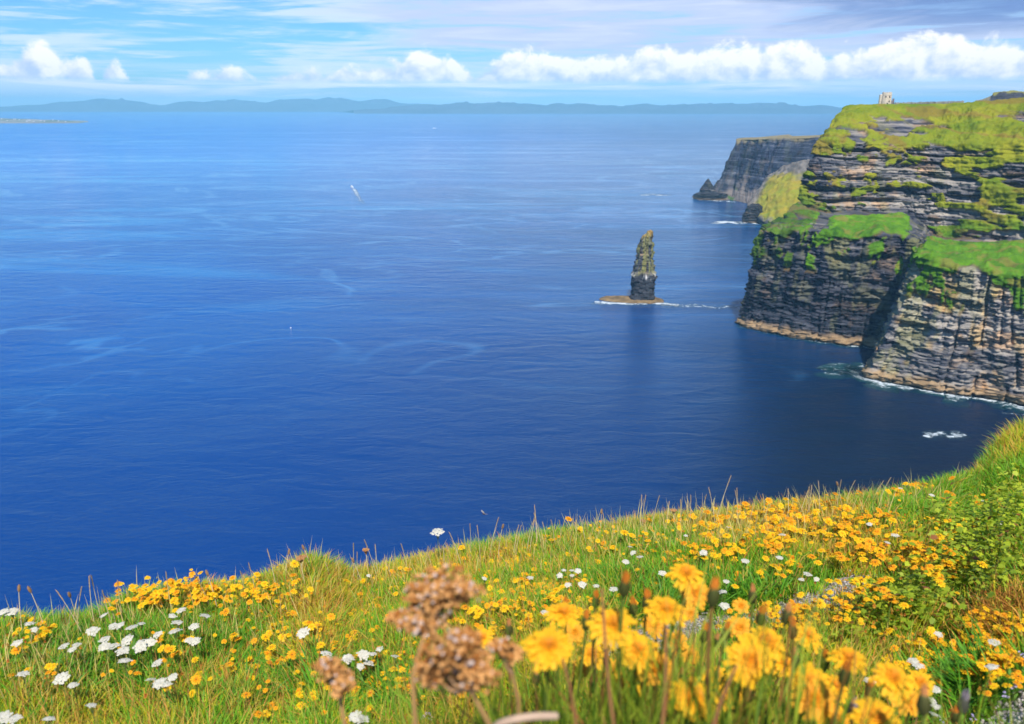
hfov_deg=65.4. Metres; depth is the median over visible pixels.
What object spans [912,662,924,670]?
white flower
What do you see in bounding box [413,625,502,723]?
dried seed head
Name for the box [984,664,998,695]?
white flower
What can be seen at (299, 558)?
dry flower stalk
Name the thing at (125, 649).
white flower
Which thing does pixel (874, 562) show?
yellow flower
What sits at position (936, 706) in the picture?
white flower
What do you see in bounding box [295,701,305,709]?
yellow flower
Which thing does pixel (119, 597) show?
dry grass stalk
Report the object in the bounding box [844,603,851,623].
yellow flower
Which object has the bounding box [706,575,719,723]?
flower bud
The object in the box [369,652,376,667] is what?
white flower
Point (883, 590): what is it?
yellow flower
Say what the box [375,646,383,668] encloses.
white flower
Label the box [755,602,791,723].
flower bud
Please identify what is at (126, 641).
white flower
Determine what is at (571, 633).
yellow flower
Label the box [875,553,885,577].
yellow flower
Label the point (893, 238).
cliff
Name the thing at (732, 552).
yellow flower
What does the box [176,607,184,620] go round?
white flower
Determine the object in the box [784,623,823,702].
yellow flower
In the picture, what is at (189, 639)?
white flower
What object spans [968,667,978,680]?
yellow flower
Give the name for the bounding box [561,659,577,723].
dead stem
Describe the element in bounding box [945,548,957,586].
yellow flower
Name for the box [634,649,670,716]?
yellow flower
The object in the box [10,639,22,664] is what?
white flower
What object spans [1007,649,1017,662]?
yellow flower
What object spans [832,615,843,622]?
yellow flower
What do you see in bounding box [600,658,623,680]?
yellow flower
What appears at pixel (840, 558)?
yellow flower
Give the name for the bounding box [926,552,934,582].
yellow flower
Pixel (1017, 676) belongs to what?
yellow flower
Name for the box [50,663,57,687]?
yellow flower
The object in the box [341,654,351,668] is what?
white flower
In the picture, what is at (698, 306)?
sea foam
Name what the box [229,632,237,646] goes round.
yellow flower
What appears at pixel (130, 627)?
white flower
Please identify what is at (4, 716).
white flower
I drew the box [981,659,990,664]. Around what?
yellow flower
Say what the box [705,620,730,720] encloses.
flower bud
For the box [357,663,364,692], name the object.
white flower
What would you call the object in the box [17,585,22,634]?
seed stalk
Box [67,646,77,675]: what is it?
white flower
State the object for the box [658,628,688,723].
yellow flower
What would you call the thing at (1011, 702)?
path
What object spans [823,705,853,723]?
yellow flower
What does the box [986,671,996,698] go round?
yellow flower
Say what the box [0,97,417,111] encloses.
hills
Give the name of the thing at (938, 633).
white flower
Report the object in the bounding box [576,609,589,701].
flower bud
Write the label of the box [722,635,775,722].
yellow flower
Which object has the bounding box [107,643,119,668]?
white flower
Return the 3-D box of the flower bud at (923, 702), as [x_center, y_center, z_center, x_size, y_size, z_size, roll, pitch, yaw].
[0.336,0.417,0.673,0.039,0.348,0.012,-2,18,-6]
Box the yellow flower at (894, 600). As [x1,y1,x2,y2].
[885,597,897,635]
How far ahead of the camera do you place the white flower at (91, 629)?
2.21 m
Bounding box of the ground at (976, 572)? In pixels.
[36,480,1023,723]
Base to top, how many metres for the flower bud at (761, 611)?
0.468 m
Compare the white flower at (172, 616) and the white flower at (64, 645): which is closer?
the white flower at (64, 645)
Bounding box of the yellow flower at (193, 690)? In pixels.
[189,689,194,707]
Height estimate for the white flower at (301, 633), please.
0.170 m
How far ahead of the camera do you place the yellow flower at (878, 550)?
2.51 m
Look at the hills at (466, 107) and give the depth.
19815.37 m
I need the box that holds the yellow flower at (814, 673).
[785,661,835,694]
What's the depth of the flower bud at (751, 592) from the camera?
0.94 m
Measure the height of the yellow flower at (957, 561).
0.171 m
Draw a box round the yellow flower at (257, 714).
[252,710,263,722]
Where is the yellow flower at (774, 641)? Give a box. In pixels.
[742,626,784,723]
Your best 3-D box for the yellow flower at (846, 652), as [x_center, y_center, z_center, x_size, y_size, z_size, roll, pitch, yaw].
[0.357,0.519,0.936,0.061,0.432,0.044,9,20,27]
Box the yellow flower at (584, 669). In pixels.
[570,657,589,705]
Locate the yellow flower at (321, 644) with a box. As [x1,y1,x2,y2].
[317,641,325,650]
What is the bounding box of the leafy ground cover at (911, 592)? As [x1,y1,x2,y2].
[655,445,1023,646]
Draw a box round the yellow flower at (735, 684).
[719,683,742,717]
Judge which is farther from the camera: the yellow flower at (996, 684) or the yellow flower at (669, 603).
the yellow flower at (996, 684)
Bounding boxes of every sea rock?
[692,192,727,199]
[699,179,712,191]
[709,180,718,191]
[742,203,762,222]
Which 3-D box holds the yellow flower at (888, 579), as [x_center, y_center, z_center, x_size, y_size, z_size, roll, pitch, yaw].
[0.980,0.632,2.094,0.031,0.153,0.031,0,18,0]
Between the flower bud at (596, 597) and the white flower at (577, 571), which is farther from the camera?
the white flower at (577, 571)
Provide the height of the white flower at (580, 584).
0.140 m
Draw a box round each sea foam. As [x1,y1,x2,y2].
[594,301,678,306]
[664,304,736,307]
[712,221,757,223]
[820,363,862,375]
[849,363,1023,409]
[923,431,966,437]
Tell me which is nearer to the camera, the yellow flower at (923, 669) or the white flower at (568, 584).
the yellow flower at (923, 669)
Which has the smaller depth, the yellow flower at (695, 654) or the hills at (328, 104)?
the yellow flower at (695, 654)
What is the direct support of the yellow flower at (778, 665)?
on the ground at (976, 572)
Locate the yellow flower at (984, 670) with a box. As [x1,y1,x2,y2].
[979,667,989,684]
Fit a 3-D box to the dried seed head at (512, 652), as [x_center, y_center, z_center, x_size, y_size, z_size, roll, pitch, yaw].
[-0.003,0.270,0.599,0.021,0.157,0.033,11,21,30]
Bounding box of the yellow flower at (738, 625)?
[727,616,752,721]
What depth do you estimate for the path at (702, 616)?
2.25 m
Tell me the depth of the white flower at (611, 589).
2.25 m
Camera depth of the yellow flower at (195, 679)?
1.83 m
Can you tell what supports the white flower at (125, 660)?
on the ground at (976, 572)
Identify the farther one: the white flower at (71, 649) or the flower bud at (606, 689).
the white flower at (71, 649)
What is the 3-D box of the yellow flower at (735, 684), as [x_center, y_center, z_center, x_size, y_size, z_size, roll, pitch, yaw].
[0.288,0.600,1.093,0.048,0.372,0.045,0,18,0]
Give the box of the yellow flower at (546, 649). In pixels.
[519,624,573,723]
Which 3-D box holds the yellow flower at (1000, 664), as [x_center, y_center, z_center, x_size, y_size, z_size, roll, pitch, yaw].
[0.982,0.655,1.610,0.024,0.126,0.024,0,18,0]
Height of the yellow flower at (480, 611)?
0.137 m
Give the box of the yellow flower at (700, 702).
[667,676,718,723]
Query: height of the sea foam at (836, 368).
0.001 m
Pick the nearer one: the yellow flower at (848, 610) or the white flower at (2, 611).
the yellow flower at (848, 610)
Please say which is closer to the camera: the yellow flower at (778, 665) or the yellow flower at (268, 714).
the yellow flower at (778, 665)
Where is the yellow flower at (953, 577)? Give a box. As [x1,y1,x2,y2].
[946,575,958,597]
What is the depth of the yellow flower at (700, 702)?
0.70 m
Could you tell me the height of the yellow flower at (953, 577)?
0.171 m
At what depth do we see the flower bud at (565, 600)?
0.98 m
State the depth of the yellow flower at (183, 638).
2.22 m
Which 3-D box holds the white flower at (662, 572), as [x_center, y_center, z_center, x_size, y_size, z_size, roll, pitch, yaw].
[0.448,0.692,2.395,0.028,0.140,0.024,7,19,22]
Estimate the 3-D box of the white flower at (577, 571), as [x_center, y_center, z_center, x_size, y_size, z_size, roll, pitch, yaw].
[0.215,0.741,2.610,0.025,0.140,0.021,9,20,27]
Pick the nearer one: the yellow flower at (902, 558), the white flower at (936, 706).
the white flower at (936, 706)
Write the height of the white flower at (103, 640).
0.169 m
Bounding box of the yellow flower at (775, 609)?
[773,604,780,612]
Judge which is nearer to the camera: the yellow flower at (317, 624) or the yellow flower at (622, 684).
the yellow flower at (622, 684)
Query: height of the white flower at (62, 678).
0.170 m
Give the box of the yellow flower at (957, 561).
[951,559,962,589]
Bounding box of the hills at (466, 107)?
[343,101,841,113]
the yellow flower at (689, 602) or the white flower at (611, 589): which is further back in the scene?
the white flower at (611, 589)
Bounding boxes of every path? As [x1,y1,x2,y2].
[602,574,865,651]
[994,693,1022,722]
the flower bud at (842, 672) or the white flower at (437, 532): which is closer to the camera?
the flower bud at (842, 672)
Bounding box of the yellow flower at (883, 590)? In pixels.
[879,586,888,620]
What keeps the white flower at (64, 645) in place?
on the ground at (976, 572)
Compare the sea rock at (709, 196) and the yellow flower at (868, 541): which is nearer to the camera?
the yellow flower at (868, 541)
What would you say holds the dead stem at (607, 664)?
on the ground at (976, 572)
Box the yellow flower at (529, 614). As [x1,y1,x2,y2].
[524,612,532,618]
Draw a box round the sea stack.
[599,230,663,303]
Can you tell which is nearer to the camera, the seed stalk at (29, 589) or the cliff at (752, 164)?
the seed stalk at (29, 589)
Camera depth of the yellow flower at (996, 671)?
1.53 m
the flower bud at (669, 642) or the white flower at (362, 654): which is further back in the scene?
the white flower at (362, 654)
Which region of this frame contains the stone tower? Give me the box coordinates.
[878,92,891,103]
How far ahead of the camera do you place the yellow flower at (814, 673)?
0.77 m
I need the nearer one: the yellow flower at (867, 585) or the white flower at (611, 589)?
the yellow flower at (867, 585)
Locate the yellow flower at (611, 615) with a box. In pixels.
[586,607,637,719]
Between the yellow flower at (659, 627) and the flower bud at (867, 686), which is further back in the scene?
the yellow flower at (659, 627)
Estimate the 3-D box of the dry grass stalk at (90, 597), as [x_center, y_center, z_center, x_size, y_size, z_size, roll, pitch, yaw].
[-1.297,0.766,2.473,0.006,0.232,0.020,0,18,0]
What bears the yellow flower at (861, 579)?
on the ground at (976, 572)
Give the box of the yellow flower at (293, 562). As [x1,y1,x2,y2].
[290,560,298,570]
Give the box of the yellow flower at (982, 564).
[976,561,987,590]
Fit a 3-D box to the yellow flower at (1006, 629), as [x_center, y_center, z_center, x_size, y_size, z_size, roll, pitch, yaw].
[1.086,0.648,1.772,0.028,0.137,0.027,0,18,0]
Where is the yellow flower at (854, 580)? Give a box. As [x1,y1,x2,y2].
[850,577,860,593]
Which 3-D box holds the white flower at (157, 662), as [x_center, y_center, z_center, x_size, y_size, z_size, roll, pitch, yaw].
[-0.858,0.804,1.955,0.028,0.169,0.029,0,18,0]
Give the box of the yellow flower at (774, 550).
[769,548,777,555]
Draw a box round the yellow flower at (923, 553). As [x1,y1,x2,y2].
[920,551,928,566]
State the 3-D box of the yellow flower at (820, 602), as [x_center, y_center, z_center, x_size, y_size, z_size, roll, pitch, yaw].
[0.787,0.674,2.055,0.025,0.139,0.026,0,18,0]
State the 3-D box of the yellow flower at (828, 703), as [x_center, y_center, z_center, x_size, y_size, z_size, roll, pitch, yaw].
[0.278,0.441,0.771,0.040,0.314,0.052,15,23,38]
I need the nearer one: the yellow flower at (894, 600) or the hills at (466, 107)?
the yellow flower at (894, 600)
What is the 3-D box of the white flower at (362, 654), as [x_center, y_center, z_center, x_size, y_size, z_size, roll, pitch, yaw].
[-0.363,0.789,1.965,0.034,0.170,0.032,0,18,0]
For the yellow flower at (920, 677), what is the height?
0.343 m
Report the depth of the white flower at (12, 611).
2.32 m
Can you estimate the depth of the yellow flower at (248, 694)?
1.85 m
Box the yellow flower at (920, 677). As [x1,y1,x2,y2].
[906,669,934,723]
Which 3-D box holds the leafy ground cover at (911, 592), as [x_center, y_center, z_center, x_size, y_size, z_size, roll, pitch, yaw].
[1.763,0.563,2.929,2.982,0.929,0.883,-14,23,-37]
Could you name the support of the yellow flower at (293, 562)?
on the ground at (976, 572)
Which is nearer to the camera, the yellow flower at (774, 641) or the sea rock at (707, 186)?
the yellow flower at (774, 641)
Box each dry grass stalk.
[56,590,83,636]
[88,575,93,621]
[91,576,102,622]
[117,580,122,617]
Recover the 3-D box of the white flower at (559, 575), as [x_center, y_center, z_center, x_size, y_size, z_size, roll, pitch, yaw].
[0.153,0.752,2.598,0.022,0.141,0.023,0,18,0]
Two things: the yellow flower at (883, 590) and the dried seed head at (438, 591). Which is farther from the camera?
the yellow flower at (883, 590)
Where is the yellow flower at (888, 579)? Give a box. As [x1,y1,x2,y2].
[884,577,894,602]
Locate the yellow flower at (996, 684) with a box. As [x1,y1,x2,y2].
[988,682,999,706]
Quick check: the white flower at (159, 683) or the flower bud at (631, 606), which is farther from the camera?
the white flower at (159, 683)
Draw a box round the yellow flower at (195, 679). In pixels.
[190,675,201,705]
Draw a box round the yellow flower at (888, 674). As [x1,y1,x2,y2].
[867,662,914,705]
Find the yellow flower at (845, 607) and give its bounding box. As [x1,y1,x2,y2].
[840,605,850,625]
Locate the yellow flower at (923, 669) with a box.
[917,662,927,671]
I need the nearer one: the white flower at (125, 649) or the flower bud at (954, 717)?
the flower bud at (954, 717)
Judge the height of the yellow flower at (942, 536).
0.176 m
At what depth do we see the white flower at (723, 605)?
2.08 m
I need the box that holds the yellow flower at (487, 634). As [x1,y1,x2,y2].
[475,628,494,712]
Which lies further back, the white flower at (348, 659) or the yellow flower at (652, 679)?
the white flower at (348, 659)
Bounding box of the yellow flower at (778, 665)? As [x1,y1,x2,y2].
[764,654,798,723]
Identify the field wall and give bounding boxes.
[894,101,963,103]
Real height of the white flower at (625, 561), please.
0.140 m
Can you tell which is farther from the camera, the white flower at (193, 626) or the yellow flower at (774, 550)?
the yellow flower at (774, 550)
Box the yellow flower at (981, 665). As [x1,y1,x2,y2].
[975,662,986,686]
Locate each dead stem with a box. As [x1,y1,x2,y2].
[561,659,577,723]
[601,588,614,723]
[661,623,666,723]
[712,664,737,723]
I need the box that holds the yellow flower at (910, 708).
[888,688,918,716]
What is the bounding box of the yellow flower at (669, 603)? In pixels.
[644,595,686,719]
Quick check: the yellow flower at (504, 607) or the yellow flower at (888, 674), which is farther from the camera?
the yellow flower at (504, 607)
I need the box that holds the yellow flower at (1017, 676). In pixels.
[1011,671,1023,700]
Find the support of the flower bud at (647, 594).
on the ground at (976, 572)
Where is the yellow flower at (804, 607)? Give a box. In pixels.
[800,604,809,622]
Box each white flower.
[0,607,9,638]
[0,710,12,723]
[5,607,18,627]
[5,714,22,723]
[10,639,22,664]
[16,671,31,709]
[24,621,35,650]
[30,627,38,649]
[42,716,54,722]
[53,671,70,707]
[58,643,69,673]
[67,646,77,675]
[67,682,79,715]
[72,643,81,664]
[85,703,96,722]
[86,627,100,651]
[98,636,109,661]
[98,642,110,663]
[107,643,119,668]
[109,623,117,641]
[115,622,123,635]
[115,645,129,674]
[117,658,132,683]
[120,633,133,666]
[124,624,138,641]
[132,640,146,674]
[145,637,156,663]
[145,678,156,711]
[152,659,162,677]
[152,678,167,710]
[153,631,162,663]
[161,682,172,709]
[167,673,177,705]
[168,613,177,624]
[169,628,182,653]
[171,620,182,640]
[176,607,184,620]
[185,637,192,656]
[188,623,199,652]
[189,637,200,664]
[201,614,209,626]
[296,627,309,655]
[321,651,331,655]
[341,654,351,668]
[344,655,354,665]
[349,710,362,723]
[355,715,368,723]
[356,649,369,680]
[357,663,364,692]
[363,660,373,679]
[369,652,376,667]
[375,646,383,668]
[430,528,444,561]
[556,572,562,582]
[564,582,571,589]
[574,568,580,592]
[578,581,586,599]
[609,587,617,596]
[621,559,629,568]
[658,571,665,586]
[699,549,706,564]
[718,602,729,626]
[719,590,726,614]
[741,559,749,572]
[803,572,812,599]
[907,658,918,673]
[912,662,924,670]
[931,685,940,715]
[931,703,939,712]
[933,631,942,645]
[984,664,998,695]
[988,639,1000,649]
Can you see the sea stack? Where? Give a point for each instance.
(644, 277)
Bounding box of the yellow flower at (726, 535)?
[722,533,730,540]
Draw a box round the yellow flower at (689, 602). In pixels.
[649,581,708,722]
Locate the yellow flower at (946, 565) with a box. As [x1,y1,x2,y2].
[941,562,952,577]
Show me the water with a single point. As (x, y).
(232, 344)
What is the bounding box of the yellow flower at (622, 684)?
[611,669,640,718]
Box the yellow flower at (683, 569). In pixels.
[665,563,704,719]
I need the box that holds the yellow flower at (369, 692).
[366,690,374,696]
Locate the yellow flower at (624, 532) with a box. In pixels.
[620,530,628,537]
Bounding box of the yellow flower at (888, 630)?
[884,627,893,652]
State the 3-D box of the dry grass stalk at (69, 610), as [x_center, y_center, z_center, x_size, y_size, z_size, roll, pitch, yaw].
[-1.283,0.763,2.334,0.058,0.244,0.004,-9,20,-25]
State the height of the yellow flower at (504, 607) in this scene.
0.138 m
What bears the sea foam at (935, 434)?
on the water
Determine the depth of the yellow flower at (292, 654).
2.01 m
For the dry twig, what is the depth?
0.56 m
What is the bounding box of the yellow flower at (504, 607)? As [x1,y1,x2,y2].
[500,605,508,614]
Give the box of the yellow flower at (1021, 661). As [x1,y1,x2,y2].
[1016,657,1023,669]
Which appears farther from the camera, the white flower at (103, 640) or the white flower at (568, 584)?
the white flower at (568, 584)
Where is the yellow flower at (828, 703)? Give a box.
[791,678,835,723]
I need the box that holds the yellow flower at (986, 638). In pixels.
[981,636,990,649]
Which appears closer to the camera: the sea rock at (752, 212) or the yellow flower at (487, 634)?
the yellow flower at (487, 634)
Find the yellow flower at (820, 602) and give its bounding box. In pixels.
[816,598,825,621]
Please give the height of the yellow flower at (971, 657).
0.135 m
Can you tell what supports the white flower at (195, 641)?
on the ground at (976, 572)
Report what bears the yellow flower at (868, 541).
on the ground at (976, 572)
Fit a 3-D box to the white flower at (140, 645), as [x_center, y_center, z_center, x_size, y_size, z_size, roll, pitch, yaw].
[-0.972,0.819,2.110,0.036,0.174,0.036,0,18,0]
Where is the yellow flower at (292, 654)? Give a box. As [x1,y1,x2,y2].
[287,649,296,665]
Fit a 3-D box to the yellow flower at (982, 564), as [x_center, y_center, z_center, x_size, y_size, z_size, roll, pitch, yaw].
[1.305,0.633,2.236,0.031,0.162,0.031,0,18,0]
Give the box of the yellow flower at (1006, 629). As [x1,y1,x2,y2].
[1000,627,1011,646]
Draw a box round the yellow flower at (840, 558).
[836,554,845,577]
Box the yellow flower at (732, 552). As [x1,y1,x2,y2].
[724,550,733,563]
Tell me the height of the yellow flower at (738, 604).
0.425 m
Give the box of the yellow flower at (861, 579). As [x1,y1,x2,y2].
[856,576,867,602]
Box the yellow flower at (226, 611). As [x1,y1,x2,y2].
[222,608,229,623]
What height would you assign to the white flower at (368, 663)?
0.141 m
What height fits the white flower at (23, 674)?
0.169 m
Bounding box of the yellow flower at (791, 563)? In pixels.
[786,559,795,565]
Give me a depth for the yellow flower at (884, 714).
0.69 m
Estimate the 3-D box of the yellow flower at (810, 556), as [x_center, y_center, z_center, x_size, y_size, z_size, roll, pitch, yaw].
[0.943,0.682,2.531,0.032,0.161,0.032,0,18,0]
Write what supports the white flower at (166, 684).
on the ground at (976, 572)
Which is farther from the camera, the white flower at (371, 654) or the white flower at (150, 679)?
the white flower at (371, 654)
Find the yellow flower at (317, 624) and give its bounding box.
[315,621,321,628]
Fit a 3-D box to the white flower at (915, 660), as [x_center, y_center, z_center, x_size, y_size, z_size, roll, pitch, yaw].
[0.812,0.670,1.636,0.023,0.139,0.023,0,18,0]
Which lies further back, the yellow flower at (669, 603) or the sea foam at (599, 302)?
the sea foam at (599, 302)
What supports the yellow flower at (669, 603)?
on the ground at (976, 572)
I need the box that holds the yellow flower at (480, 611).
[474,608,483,622]
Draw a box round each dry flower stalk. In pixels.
[296,555,304,582]
[362,548,369,568]
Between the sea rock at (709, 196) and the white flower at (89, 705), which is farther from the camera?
the sea rock at (709, 196)
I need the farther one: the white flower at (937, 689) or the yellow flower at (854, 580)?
the yellow flower at (854, 580)
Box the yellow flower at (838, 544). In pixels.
[834,542,843,550]
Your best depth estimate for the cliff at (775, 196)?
1346.38 m
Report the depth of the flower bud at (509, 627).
0.96 m
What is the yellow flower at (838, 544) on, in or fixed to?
on the ground at (976, 572)
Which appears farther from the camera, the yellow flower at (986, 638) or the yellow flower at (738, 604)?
the yellow flower at (986, 638)
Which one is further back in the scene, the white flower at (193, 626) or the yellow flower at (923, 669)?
the white flower at (193, 626)
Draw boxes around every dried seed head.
[311,656,356,723]
[385,559,486,723]
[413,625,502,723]
[486,636,524,723]
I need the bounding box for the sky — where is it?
[0,0,1023,107]
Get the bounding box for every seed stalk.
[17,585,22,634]
[26,586,43,625]
[68,592,79,626]
[205,570,217,611]
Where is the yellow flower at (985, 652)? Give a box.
[981,650,989,657]
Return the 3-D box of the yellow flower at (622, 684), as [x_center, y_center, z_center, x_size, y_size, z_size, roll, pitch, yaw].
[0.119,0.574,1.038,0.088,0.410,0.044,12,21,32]
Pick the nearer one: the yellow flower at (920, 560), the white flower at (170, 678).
the white flower at (170, 678)
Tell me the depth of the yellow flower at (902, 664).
1.68 m
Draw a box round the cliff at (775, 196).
[747,159,810,224]
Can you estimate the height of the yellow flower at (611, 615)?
0.354 m
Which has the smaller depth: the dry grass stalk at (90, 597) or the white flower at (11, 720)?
the white flower at (11, 720)
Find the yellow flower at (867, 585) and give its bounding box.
[863,583,871,587]
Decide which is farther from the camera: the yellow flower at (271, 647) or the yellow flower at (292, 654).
the yellow flower at (271, 647)
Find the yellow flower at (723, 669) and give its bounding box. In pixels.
[701,665,727,711]
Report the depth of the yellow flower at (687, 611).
1.22 m
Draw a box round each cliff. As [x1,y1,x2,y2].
[714,134,819,203]
[734,97,1023,405]
[747,159,810,224]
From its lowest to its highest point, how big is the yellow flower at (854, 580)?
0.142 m
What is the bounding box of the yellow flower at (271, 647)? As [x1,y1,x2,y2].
[266,644,275,657]
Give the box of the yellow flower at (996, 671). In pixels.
[992,668,1002,682]
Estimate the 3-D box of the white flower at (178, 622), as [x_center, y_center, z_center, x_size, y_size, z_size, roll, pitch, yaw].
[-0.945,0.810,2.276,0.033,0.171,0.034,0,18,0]
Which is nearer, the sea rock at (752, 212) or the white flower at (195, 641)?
the white flower at (195, 641)
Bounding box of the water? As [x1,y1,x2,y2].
[0,112,1023,618]
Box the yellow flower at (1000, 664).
[998,660,1008,677]
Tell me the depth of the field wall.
860.24 m
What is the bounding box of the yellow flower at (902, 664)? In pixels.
[897,660,909,669]
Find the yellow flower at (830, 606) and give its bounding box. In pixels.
[827,604,836,609]
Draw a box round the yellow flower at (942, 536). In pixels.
[936,533,944,559]
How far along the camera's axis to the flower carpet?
2.54 m
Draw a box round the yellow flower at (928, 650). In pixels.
[922,649,933,657]
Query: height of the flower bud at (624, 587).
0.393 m
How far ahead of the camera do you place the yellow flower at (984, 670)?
1.58 m
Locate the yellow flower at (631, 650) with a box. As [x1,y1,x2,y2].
[622,630,658,721]
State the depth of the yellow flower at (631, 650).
0.81 m
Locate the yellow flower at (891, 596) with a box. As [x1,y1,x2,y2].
[886,594,896,639]
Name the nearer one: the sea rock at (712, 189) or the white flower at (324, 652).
the white flower at (324, 652)
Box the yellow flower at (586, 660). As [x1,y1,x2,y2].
[576,642,603,669]
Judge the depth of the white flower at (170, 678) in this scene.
1.79 m
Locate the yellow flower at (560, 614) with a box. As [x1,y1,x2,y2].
[543,602,582,703]
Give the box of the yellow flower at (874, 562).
[869,559,880,578]
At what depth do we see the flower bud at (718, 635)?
0.93 m
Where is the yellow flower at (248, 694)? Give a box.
[241,692,250,707]
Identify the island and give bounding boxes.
[0,118,87,122]
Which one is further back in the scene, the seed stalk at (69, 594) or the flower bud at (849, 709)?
the seed stalk at (69, 594)
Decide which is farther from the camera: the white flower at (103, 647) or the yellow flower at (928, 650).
the white flower at (103, 647)
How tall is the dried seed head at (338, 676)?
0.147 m
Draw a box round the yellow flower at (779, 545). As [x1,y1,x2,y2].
[773,542,783,555]
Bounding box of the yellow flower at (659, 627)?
[641,612,662,650]
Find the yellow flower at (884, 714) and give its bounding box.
[848,697,900,723]
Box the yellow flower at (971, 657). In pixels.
[964,653,975,660]
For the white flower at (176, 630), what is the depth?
2.18 m
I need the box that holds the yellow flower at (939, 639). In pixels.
[934,636,941,660]
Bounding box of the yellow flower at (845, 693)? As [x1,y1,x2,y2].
[825,673,848,703]
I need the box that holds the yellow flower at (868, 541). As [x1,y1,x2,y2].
[864,538,873,557]
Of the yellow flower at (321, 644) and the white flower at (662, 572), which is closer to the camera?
the yellow flower at (321, 644)
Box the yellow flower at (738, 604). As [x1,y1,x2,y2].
[732,597,748,719]
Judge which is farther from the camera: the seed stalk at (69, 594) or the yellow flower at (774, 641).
the seed stalk at (69, 594)
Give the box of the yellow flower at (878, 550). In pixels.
[874,547,884,568]
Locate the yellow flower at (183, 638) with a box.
[179,635,188,647]
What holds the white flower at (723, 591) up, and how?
on the path at (702, 616)
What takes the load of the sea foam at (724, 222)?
on the water
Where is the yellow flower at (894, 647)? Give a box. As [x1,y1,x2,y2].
[889,644,898,657]
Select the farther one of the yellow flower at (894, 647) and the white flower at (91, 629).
the white flower at (91, 629)
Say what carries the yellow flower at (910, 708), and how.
on the ground at (976, 572)
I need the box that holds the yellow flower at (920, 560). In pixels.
[912,556,923,578]
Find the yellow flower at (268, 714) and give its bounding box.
[263,709,270,717]
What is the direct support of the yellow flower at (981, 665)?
on the ground at (976, 572)
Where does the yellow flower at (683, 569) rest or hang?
on the ground at (976, 572)
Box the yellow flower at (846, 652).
[826,646,867,675]
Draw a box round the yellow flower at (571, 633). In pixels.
[563,621,583,675]
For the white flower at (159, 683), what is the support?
on the ground at (976, 572)
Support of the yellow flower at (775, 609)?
on the ground at (976, 572)
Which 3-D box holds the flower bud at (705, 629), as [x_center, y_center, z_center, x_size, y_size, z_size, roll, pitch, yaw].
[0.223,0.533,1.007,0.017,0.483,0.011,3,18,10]
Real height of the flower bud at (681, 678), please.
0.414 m
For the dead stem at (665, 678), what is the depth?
0.58 m
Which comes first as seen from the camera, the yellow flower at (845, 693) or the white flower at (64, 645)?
the yellow flower at (845, 693)
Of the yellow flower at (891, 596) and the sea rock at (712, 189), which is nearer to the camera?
the yellow flower at (891, 596)
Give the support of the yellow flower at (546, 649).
on the ground at (976, 572)
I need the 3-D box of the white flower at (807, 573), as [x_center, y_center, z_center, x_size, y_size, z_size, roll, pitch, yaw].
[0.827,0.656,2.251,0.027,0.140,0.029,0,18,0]
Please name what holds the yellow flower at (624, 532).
on the ground at (976, 572)
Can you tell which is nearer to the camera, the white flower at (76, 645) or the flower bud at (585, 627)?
the flower bud at (585, 627)
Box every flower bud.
[505,618,513,714]
[532,671,539,720]
[563,596,571,720]
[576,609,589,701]
[587,589,599,720]
[605,658,610,723]
[618,569,630,723]
[629,595,637,672]
[641,588,651,712]
[666,618,676,723]
[679,666,687,719]
[698,622,707,674]
[698,631,719,722]
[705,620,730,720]
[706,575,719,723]
[741,583,756,716]
[741,604,766,717]
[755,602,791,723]
[787,615,797,662]
[790,647,799,707]
[813,648,829,723]
[832,658,851,723]
[847,696,857,723]
[865,676,874,702]
[916,683,930,723]
[950,704,958,723]
[957,689,969,723]
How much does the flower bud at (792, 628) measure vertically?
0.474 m
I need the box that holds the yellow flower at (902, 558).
[897,555,905,566]
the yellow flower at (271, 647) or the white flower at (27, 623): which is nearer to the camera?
the yellow flower at (271, 647)
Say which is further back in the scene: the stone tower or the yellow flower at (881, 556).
the stone tower
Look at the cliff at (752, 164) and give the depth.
1633.11 m
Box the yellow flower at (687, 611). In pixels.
[669,605,698,666]
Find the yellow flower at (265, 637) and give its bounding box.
[261,634,269,645]
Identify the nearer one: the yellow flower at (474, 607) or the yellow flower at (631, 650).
the yellow flower at (631, 650)
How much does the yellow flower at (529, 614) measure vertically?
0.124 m
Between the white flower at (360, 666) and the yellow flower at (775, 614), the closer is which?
the yellow flower at (775, 614)
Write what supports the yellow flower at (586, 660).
on the ground at (976, 572)
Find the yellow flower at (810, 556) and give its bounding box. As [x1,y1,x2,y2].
[807,554,815,565]
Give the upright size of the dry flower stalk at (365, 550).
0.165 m
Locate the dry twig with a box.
[493,712,557,723]
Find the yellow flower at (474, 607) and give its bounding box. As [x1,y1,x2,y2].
[472,605,480,612]
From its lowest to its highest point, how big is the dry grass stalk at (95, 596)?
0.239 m
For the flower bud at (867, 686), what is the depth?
0.86 m
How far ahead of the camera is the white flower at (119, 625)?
2.23 m
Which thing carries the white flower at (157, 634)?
on the ground at (976, 572)
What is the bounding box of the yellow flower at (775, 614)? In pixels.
[772,612,779,628]
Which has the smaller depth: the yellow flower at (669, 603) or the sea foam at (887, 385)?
the yellow flower at (669, 603)
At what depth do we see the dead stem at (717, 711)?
0.57 m
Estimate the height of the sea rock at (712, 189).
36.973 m
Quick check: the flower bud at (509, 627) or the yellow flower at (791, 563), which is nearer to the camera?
the flower bud at (509, 627)
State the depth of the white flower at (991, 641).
1.63 m
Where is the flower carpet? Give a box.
[0,476,1023,723]
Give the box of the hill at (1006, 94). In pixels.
[975,90,1023,100]
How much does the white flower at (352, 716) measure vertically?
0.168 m
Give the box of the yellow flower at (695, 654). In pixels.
[682,646,699,667]
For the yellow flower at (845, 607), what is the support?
on the ground at (976, 572)

